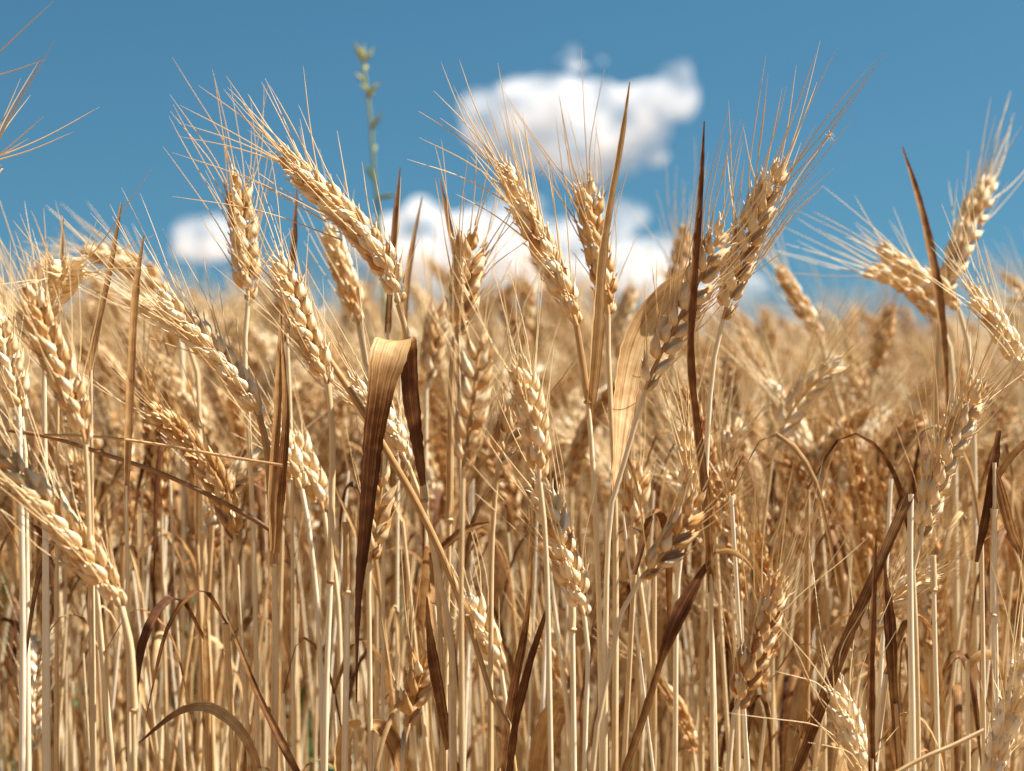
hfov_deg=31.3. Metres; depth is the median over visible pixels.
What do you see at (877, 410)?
wheat stalk
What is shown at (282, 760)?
wheat stalk
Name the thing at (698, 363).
wheat stalk
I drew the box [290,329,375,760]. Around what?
wheat stalk
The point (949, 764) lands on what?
wheat stalk
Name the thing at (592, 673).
wheat stalk
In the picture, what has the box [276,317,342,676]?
wheat stalk
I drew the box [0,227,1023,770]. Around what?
wheat crop
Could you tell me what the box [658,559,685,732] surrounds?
dry straw
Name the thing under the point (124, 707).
wheat stalk
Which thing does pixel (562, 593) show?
wheat stalk
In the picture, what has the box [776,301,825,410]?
wheat stalk
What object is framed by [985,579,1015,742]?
dry straw
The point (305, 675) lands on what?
dry straw
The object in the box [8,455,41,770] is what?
dry straw
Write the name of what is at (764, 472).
wheat stalk
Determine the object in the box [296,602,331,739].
dry straw
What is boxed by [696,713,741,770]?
wheat stalk
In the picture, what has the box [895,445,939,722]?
dry straw
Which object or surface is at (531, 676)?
dry straw
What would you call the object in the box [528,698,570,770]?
dry straw
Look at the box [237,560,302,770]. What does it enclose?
dry straw
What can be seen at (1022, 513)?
wheat stalk
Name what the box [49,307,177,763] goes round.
wheat stalk
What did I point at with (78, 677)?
wheat stalk
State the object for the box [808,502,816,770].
dry straw
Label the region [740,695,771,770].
dry straw
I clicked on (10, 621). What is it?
dry straw
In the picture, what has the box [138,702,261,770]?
dry straw
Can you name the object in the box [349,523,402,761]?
wheat stalk
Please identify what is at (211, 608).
dry straw
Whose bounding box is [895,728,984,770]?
dry straw
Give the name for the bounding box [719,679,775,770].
dry straw
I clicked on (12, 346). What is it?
wheat stalk
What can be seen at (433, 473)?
wheat stalk
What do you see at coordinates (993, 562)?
dry straw
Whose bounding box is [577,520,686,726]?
wheat stalk
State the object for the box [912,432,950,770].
dry straw
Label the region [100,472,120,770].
dry straw
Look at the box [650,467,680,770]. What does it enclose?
dry straw
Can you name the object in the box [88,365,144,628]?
wheat stalk
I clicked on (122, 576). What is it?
dry straw
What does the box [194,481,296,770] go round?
dry straw
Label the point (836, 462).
wheat stalk
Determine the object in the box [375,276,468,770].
wheat stalk
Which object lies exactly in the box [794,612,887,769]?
dry straw
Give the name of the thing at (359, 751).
dry straw
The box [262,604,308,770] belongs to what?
dry straw
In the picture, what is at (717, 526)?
wheat stalk
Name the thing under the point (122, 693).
dry straw
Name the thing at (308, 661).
dry straw
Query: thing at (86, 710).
dry straw
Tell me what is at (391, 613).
dry straw
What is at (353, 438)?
dry straw
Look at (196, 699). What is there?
dry straw
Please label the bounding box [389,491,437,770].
dry straw
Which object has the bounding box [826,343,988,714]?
wheat stalk
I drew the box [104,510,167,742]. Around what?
dry straw
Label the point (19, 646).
dry straw
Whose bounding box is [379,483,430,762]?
dry straw
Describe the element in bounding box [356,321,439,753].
wheat stalk
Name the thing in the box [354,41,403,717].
tall weed
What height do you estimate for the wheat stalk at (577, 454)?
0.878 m
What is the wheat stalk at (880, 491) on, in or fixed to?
on the ground
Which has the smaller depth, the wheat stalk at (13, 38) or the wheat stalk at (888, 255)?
the wheat stalk at (13, 38)
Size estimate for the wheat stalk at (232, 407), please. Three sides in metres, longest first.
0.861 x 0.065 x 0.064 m
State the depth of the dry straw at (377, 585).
1.03 m
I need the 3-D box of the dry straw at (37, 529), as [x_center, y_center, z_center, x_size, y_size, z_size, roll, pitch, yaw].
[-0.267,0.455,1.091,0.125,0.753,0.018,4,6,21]
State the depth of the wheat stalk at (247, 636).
1.50 m
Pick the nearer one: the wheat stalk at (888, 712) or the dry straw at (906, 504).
the dry straw at (906, 504)
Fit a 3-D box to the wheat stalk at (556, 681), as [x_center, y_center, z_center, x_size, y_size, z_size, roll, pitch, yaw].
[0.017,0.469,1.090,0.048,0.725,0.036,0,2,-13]
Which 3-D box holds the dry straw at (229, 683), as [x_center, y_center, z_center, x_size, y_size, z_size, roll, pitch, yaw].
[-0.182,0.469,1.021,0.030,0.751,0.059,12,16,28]
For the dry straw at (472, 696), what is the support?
on the ground
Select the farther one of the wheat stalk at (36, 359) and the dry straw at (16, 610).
the wheat stalk at (36, 359)
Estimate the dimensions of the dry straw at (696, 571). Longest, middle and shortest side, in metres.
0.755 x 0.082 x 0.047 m
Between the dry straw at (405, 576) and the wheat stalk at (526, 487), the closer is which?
the dry straw at (405, 576)
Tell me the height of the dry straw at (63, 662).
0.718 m
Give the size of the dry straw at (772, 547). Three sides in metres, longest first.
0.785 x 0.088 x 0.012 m
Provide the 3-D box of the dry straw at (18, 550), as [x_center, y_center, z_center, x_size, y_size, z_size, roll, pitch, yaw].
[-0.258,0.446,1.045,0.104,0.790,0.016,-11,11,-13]
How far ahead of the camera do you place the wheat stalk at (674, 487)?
1.14 m
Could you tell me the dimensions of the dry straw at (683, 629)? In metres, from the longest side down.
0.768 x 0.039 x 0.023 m
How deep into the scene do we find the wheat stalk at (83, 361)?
1.46 m
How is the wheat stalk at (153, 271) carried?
on the ground
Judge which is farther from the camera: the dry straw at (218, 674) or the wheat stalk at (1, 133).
the dry straw at (218, 674)
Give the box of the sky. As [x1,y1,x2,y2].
[0,0,1023,337]
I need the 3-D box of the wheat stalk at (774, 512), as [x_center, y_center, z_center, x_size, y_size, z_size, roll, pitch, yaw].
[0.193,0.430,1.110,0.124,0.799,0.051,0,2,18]
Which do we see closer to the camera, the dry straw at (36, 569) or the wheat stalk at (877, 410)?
the dry straw at (36, 569)
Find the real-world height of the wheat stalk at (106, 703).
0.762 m
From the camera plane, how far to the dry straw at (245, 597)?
1.43 m
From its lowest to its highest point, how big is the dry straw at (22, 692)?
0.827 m
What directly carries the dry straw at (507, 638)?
on the ground
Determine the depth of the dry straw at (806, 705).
1.00 m
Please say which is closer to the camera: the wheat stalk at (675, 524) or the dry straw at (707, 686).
the wheat stalk at (675, 524)
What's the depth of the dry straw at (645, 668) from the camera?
1.07 m
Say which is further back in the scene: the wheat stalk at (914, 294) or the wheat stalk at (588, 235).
the wheat stalk at (914, 294)
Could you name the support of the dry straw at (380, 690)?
on the ground
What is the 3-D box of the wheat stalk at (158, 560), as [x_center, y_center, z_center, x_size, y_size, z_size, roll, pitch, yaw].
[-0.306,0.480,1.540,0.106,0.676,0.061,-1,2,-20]
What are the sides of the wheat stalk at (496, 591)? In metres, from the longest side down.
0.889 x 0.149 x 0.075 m
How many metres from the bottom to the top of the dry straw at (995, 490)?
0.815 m
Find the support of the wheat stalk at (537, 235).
on the ground
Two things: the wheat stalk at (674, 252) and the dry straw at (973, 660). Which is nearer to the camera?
the dry straw at (973, 660)
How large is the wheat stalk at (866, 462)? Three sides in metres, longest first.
0.843 x 0.180 x 0.062 m
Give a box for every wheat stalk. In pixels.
[0,6,47,74]
[0,40,98,173]
[0,168,154,770]
[0,201,104,770]
[0,246,31,770]
[0,250,51,545]
[0,255,25,684]
[0,362,54,479]
[0,366,138,770]
[0,378,84,700]
[0,407,219,762]
[0,575,76,770]
[1,304,126,769]
[1,311,41,672]
[4,302,100,770]
[6,301,138,770]
[7,451,85,770]
[12,314,153,770]
[13,289,95,624]
[17,337,136,622]
[24,202,186,770]
[26,540,194,770]
[27,394,116,770]
[40,559,113,759]
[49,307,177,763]
[51,240,204,770]
[52,337,125,729]
[61,289,162,770]
[65,283,124,679]
[66,187,289,770]
[66,244,123,738]
[71,351,119,762]
[72,320,252,770]
[80,552,194,770]
[82,299,183,770]
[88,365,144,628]
[100,268,150,770]
[102,296,218,770]
[115,697,143,770]
[119,269,231,764]
[120,280,194,759]
[124,336,235,770]
[138,366,346,770]
[162,286,284,678]
[163,57,291,757]
[167,528,196,693]
[172,67,456,770]
[175,344,238,760]
[177,246,276,770]
[187,348,264,767]
[190,546,288,768]
[193,394,363,766]
[203,149,335,770]
[210,278,303,768]
[211,363,323,770]
[217,290,365,740]
[218,286,341,623]
[218,580,297,716]
[228,372,265,764]
[230,354,342,731]
[240,245,445,770]
[242,706,334,770]
[249,538,352,758]
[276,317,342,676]
[280,307,400,736]
[280,368,456,763]
[287,380,321,759]
[288,336,418,770]
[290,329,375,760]
[291,127,379,770]
[296,463,358,719]
[302,339,521,770]
[311,352,414,770]
[316,303,440,770]
[328,303,484,539]
[345,393,426,770]
[345,402,448,770]
[349,418,389,672]
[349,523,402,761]
[350,315,517,716]
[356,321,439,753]
[365,542,413,599]
[367,338,441,706]
[374,545,459,770]
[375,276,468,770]
[380,529,513,698]
[382,541,484,770]
[386,613,496,766]
[399,489,419,540]
[400,364,481,741]
[406,577,459,765]
[407,60,629,770]
[409,309,604,761]
[414,215,494,770]
[419,480,444,756]
[420,221,562,770]
[423,510,506,764]
[430,376,539,720]
[433,290,487,672]
[434,127,548,770]
[434,283,514,760]
[452,245,559,770]
[460,338,663,741]
[465,370,598,770]
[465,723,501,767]
[476,587,540,676]
[484,408,545,699]
[485,301,591,770]
[487,535,552,770]
[495,335,617,770]
[502,217,556,758]
[503,52,637,770]
[504,372,684,770]
[504,570,569,770]
[512,451,575,758]
[518,448,596,751]
[525,325,604,770]
[525,662,545,706]
[531,320,732,770]
[532,325,616,523]
[540,336,612,715]
[552,555,661,745]
[560,327,627,506]
[564,600,697,770]
[565,337,673,770]
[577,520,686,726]
[580,278,682,413]
[580,548,630,770]
[581,622,640,710]
[588,648,708,770]
[590,381,783,770]
[595,402,789,770]
[598,693,672,770]
[602,112,805,770]
[602,396,687,735]
[605,235,669,770]
[608,678,709,770]
[609,381,682,646]
[609,533,731,770]
[618,491,690,743]
[623,329,749,601]
[625,418,758,760]
[627,378,677,646]
[628,135,723,764]
[634,368,688,676]
[636,393,700,683]
[639,321,746,770]
[640,351,692,770]
[643,538,774,764]
[646,587,756,740]
[646,607,762,725]
[647,321,797,753]
[648,331,713,770]
[648,344,776,564]
[649,682,769,770]
[650,476,759,747]
[672,407,744,770]
[675,386,759,770]
[678,305,741,700]
[678,724,733,770]
[679,307,733,760]
[682,340,730,766]
[686,602,815,705]
[687,43,883,770]
[689,631,746,770]
[690,639,726,765]
[693,591,803,763]
[696,305,752,770]
[696,334,819,700]
[696,342,815,770]
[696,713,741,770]
[701,284,793,770]
[705,645,754,770]
[707,314,843,770]
[708,375,769,760]
[708,705,811,770]
[717,434,864,770]
[720,372,944,752]
[728,306,798,762]
[731,544,904,770]
[733,279,902,770]
[733,318,798,513]
[733,354,775,756]
[735,416,786,517]
[735,464,793,770]
[737,213,858,676]
[737,449,814,770]
[739,436,794,770]
[741,403,777,612]
[745,380,906,734]
[750,325,833,699]
[756,471,830,756]
[761,339,838,461]
[761,661,905,770]
[774,519,844,770]
[775,346,941,691]
[776,219,959,684]
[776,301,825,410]
[778,670,833,770]
[781,350,924,695]
[781,521,843,697]
[784,298,894,749]
[784,326,848,413]
[784,354,864,765]
[789,342,1023,763]
[789,364,886,770]
[790,613,946,770]
[793,394,836,747]
[794,330,851,769]
[795,383,986,626]
[797,187,978,758]
[799,489,1015,770]
[800,632,832,730]
[815,365,1011,758]
[816,326,977,622]
[817,295,877,667]
[818,404,824,658]
[824,518,891,770]
[825,542,924,685]
[826,338,943,612]
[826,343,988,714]
[826,493,890,717]
[826,571,945,770]
[843,399,922,770]
[847,510,991,764]
[848,422,927,650]
[860,338,952,742]
[864,473,986,732]
[866,241,922,674]
[867,375,991,702]
[874,353,922,764]
[875,179,1023,382]
[881,658,980,770]
[886,693,905,752]
[896,273,1023,770]
[901,92,1023,770]
[901,667,971,770]
[902,474,982,765]
[904,685,1009,770]
[917,607,950,769]
[925,383,1023,770]
[947,747,1023,770]
[949,333,1023,705]
[965,429,1023,770]
[966,412,1023,766]
[974,226,1023,323]
[980,540,1023,770]
[989,376,1023,709]
[998,573,1017,613]
[1011,403,1023,770]
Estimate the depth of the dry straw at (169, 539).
1.12 m
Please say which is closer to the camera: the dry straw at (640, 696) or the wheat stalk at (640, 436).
the dry straw at (640, 696)
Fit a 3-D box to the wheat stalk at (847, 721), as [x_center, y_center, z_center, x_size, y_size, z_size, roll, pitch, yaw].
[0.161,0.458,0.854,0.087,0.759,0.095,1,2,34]
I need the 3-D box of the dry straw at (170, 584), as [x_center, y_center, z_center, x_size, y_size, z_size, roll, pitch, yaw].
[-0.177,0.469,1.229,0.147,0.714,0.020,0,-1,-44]
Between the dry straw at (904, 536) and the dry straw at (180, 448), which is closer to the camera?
the dry straw at (180, 448)
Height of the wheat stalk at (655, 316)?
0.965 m
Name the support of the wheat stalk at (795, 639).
on the ground
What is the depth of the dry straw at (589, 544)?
1.24 m
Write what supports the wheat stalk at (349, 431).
on the ground
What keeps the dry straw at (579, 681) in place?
on the ground
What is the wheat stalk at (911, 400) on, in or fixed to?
on the ground
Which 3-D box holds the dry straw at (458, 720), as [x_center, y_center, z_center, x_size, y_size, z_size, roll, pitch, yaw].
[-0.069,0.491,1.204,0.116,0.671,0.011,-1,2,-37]
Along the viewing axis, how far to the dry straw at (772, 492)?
1.14 m
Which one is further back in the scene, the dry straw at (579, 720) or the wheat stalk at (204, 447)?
the wheat stalk at (204, 447)
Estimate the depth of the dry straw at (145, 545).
1.29 m
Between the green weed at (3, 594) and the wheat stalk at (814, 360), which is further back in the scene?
the wheat stalk at (814, 360)
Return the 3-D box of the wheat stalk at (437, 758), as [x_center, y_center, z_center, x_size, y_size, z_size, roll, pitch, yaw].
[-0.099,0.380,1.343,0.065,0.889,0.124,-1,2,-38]
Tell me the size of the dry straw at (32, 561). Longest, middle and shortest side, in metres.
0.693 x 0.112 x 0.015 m
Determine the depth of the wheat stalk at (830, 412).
1.45 m
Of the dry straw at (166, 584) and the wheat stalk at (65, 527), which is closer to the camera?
the wheat stalk at (65, 527)
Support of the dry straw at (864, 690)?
on the ground
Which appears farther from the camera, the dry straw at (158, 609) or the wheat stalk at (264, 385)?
the wheat stalk at (264, 385)
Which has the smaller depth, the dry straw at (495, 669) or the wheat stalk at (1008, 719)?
the wheat stalk at (1008, 719)
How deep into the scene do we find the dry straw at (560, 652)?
1.03 m
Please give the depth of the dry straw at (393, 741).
0.95 m
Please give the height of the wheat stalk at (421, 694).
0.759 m
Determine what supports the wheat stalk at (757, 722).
on the ground
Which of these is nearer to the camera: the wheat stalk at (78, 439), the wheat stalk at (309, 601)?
the wheat stalk at (78, 439)
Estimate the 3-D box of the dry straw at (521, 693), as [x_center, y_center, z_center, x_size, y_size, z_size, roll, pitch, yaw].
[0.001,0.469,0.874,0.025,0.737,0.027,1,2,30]
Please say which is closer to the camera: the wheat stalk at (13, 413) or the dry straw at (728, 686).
the dry straw at (728, 686)
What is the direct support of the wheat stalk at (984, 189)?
on the ground
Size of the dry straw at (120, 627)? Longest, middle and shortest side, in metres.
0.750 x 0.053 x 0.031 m
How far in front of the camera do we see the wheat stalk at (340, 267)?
1.06 m
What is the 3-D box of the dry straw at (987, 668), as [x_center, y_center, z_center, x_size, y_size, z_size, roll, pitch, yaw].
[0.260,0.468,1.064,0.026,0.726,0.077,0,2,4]
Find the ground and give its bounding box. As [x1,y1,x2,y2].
[352,338,1016,767]
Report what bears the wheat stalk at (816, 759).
on the ground
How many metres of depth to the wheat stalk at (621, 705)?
1.17 m
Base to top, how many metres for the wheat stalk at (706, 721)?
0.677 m
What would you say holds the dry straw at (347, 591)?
on the ground
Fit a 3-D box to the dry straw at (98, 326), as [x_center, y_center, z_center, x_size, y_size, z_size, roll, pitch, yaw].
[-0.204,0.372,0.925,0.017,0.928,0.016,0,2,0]
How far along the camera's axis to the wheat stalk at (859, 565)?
1.14 m
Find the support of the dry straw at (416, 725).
on the ground
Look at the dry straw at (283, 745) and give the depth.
0.89 m
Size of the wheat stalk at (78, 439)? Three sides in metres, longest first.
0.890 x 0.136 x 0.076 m
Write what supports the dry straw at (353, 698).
on the ground
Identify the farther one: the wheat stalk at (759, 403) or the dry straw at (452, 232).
the wheat stalk at (759, 403)
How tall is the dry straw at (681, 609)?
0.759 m
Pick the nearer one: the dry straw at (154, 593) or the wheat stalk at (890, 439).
the wheat stalk at (890, 439)
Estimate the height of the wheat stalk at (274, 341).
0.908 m
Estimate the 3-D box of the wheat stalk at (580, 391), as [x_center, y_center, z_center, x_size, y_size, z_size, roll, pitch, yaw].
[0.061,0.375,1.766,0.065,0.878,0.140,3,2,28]
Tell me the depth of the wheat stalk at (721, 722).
1.13 m
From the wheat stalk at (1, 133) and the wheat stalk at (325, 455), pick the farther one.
the wheat stalk at (325, 455)
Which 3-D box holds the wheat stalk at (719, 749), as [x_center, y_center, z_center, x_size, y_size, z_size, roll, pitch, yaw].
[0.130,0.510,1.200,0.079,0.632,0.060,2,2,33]
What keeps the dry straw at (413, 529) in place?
on the ground
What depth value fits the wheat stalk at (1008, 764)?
1.11 m
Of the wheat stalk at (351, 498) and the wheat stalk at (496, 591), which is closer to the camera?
the wheat stalk at (351, 498)
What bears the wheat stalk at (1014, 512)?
on the ground
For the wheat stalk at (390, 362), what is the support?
on the ground
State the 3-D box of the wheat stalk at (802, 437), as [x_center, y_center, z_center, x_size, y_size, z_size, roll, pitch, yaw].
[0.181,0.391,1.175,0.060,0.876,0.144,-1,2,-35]
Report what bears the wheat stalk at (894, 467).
on the ground
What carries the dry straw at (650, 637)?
on the ground
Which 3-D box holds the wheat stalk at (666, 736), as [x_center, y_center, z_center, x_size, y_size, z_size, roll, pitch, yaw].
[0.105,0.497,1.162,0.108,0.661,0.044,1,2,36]
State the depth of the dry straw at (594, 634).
1.11 m
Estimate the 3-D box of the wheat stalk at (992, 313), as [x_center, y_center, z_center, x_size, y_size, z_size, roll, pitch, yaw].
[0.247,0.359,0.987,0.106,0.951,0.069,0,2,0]
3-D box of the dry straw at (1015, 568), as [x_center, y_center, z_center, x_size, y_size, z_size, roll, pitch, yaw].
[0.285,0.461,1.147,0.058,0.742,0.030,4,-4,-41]
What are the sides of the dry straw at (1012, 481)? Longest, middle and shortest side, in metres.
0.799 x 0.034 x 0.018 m
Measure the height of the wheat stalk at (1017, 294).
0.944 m
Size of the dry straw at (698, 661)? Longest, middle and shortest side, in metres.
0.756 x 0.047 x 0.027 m
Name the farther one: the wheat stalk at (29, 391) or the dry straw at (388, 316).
the wheat stalk at (29, 391)
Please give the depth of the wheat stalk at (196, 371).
1.10 m
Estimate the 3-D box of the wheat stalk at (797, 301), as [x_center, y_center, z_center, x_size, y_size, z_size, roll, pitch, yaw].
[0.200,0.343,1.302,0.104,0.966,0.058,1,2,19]
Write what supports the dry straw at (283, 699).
on the ground
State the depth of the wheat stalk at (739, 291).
0.89 m
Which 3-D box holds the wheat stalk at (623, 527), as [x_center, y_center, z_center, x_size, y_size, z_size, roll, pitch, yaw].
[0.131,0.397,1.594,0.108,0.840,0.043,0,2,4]
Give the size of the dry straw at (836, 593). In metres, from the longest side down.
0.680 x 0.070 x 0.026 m
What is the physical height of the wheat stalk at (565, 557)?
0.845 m
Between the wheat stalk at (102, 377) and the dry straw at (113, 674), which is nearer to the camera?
the dry straw at (113, 674)
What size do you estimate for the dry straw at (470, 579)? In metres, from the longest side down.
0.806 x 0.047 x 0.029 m
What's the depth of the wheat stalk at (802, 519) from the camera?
1.40 m
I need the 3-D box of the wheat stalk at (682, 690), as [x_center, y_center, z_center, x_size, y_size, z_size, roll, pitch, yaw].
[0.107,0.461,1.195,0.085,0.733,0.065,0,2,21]
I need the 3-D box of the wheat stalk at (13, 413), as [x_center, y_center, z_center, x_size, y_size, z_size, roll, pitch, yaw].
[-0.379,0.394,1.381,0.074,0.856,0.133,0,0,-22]
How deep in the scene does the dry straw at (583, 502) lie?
1.21 m
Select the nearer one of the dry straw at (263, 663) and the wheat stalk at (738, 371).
the dry straw at (263, 663)
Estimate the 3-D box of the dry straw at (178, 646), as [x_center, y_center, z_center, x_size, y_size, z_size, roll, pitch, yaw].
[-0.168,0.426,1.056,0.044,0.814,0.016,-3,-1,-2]
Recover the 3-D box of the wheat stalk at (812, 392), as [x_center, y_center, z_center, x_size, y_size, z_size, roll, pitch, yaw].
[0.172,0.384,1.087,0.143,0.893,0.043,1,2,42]
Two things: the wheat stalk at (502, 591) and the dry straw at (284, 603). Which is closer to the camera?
the dry straw at (284, 603)
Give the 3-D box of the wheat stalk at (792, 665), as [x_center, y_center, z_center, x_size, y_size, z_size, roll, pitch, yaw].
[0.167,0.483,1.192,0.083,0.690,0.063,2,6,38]
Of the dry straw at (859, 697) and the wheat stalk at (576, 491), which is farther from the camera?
the wheat stalk at (576, 491)
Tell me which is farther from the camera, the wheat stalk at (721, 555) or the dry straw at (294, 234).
the wheat stalk at (721, 555)
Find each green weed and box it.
[0,556,32,770]
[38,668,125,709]
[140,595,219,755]
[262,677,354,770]
[629,710,691,770]
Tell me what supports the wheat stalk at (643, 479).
on the ground
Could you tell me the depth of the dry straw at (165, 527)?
1.15 m
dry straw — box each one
[0,514,41,611]
[0,522,54,770]
[0,548,51,770]
[0,598,38,770]
[0,617,37,698]
[0,656,11,770]
[3,583,17,648]
[7,627,18,712]
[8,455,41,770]
[8,601,40,770]
[9,428,281,534]
[16,407,25,770]
[17,590,60,672]
[17,669,18,758]
[30,424,69,770]
[30,557,51,675]
[31,555,107,717]
[35,480,66,770]
[37,525,54,770]
[44,433,282,466]
[49,573,98,770]
[54,217,63,770]
[54,510,73,770]
[59,576,108,752]
[64,569,81,770]
[71,648,126,770]
[80,469,166,747]
[80,495,150,745]
[82,605,125,770]
[82,635,89,733]
[89,202,121,770]
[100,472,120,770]
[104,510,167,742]
[105,454,182,770]
[105,619,176,754]
[106,532,196,770]
[114,557,156,770]
[120,543,159,770]
[120,586,141,763]
[124,236,143,770]
[126,596,211,770]
[129,436,216,770]
[131,525,197,770]
[137,475,181,759]
[137,540,180,770]
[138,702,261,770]
[139,504,195,610]
[141,440,218,770]
[145,455,193,659]
[145,589,237,770]
[150,556,227,770]
[150,630,166,768]
[153,426,205,770]
[154,468,193,770]
[155,491,197,770]
[160,568,197,654]
[160,573,230,636]
[168,627,192,770]
[169,419,232,770]
[169,521,228,609]
[181,635,254,770]
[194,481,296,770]
[194,550,226,766]
[209,580,211,635]
[211,440,228,770]
[213,614,290,717]
[215,510,287,752]
[215,716,224,770]
[217,495,243,754]
[219,597,271,770]
[226,613,299,770]
[232,512,299,768]
[237,487,310,714]
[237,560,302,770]
[240,440,317,770]
[240,514,305,770]
[241,480,287,761]
[253,546,286,770]
[254,478,269,768]
[259,531,319,770]
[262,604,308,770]
[263,425,297,770]
[277,503,284,770]
[280,480,309,770]
[282,637,341,770]
[284,189,297,760]
[286,535,302,769]
[287,587,312,667]
[289,553,298,770]
[295,418,349,712]
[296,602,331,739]
[303,516,306,770]
[305,453,366,770]
[315,624,354,764]
[318,643,364,770]
[319,346,516,770]
[324,502,365,770]
[332,638,398,746]
[334,718,406,770]
[335,433,362,770]
[335,481,405,755]
[341,522,351,770]
[349,644,393,770]
[353,690,409,770]
[354,546,443,770]
[355,476,431,770]
[358,453,389,748]
[372,470,414,666]
[372,503,420,605]
[372,572,428,743]
[376,605,399,770]
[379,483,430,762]
[380,167,400,770]
[380,651,408,739]
[384,529,428,770]
[385,600,389,692]
[385,653,417,770]
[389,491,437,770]
[392,651,416,770]
[393,517,408,698]
[394,196,422,770]
[395,431,473,770]
[399,511,487,689]
[400,634,471,770]
[401,490,458,770]
[403,623,465,737]
[406,528,500,767]
[411,625,434,770]
[420,519,427,770]
[423,603,459,770]
[426,597,451,770]
[428,572,466,757]
[439,178,461,528]
[441,522,493,770]
[443,445,550,712]
[444,582,486,770]
[447,656,521,770]
[456,534,516,726]
[458,666,515,755]
[464,478,570,766]
[464,560,508,724]
[465,539,517,760]
[468,448,487,593]
[470,639,513,770]
[474,474,560,766]
[487,490,524,770]
[493,484,517,723]
[497,504,532,770]
[497,523,567,770]
[504,499,526,763]
[506,596,550,770]
[507,490,530,746]
[515,460,555,765]
[526,454,553,770]
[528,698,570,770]
[537,531,582,758]
[550,602,589,770]
[567,662,598,765]
[568,522,576,770]
[576,697,579,770]
[577,498,610,770]
[577,598,644,770]
[578,540,611,646]
[582,581,639,770]
[588,649,597,762]
[591,526,656,770]
[609,579,630,751]
[618,456,661,769]
[620,509,672,770]
[621,548,752,770]
[622,456,654,770]
[631,517,699,770]
[639,444,675,770]
[641,428,676,770]
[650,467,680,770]
[652,468,697,770]
[656,426,716,543]
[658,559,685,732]
[662,488,698,764]
[679,549,719,754]
[680,531,698,770]
[682,558,715,751]
[685,546,764,715]
[694,537,709,685]
[707,656,756,734]
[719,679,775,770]
[724,603,766,770]
[729,432,841,770]
[730,453,760,770]
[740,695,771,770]
[749,515,813,769]
[749,687,760,744]
[750,484,780,704]
[758,642,837,770]
[764,458,775,770]
[770,447,820,770]
[792,441,815,749]
[793,492,915,770]
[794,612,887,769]
[802,430,916,770]
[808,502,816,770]
[810,521,851,760]
[818,592,837,663]
[820,539,853,766]
[822,624,890,770]
[844,634,891,770]
[851,604,866,708]
[852,535,905,770]
[852,617,908,770]
[855,565,880,735]
[857,464,906,663]
[857,517,900,769]
[861,653,905,718]
[867,536,876,770]
[875,424,985,770]
[882,563,903,769]
[894,446,950,762]
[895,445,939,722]
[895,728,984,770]
[899,637,908,770]
[900,454,973,770]
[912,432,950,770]
[924,653,990,766]
[926,511,970,770]
[930,555,939,770]
[939,650,981,770]
[946,623,988,753]
[947,529,1020,770]
[964,666,1008,747]
[965,649,1003,770]
[968,567,990,770]
[970,439,1013,687]
[975,430,1023,706]
[977,525,1014,728]
[979,440,1023,764]
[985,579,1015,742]
[989,508,997,725]
[998,589,1017,646]
[1012,625,1023,770]
[1018,721,1023,770]
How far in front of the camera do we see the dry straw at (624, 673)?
1.37 m
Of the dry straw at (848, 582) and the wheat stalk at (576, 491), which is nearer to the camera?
the dry straw at (848, 582)
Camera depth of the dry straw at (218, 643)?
1.12 m
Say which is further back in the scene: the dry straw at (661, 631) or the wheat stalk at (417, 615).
the dry straw at (661, 631)
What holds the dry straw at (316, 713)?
on the ground
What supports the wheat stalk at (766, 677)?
on the ground
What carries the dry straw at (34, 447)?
on the ground
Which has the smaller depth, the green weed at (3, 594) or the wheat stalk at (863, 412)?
the wheat stalk at (863, 412)
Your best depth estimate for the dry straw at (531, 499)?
1.27 m
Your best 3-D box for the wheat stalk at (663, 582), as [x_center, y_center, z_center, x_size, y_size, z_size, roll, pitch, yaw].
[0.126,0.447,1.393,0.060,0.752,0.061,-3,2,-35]
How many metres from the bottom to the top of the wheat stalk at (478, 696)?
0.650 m
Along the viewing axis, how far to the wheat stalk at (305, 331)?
0.86 m
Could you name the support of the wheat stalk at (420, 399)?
on the ground
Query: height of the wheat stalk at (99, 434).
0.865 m
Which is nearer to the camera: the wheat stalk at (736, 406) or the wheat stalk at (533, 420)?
the wheat stalk at (533, 420)
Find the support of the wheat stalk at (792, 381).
on the ground
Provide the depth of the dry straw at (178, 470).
1.34 m
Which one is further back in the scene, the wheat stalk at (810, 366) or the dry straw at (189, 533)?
the wheat stalk at (810, 366)
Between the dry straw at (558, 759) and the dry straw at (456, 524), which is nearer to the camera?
the dry straw at (456, 524)
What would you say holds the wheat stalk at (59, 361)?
on the ground
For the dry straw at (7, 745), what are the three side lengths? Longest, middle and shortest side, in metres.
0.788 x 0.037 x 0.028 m
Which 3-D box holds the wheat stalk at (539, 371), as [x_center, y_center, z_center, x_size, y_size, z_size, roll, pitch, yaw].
[-0.016,0.382,1.414,0.149,0.888,0.076,2,0,-1]
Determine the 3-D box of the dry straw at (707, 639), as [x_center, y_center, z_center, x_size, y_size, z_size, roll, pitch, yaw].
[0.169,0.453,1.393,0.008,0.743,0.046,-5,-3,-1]
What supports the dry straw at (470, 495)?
on the ground
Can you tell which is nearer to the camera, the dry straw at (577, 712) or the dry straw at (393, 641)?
the dry straw at (393, 641)
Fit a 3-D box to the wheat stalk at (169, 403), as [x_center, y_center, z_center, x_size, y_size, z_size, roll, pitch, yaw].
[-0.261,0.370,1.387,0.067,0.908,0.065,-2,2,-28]
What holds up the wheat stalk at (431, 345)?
on the ground
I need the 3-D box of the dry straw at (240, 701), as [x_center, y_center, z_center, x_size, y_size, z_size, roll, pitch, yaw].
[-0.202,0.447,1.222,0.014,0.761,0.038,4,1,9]
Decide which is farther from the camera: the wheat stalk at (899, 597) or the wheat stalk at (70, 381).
the wheat stalk at (70, 381)
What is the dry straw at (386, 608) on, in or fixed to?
on the ground

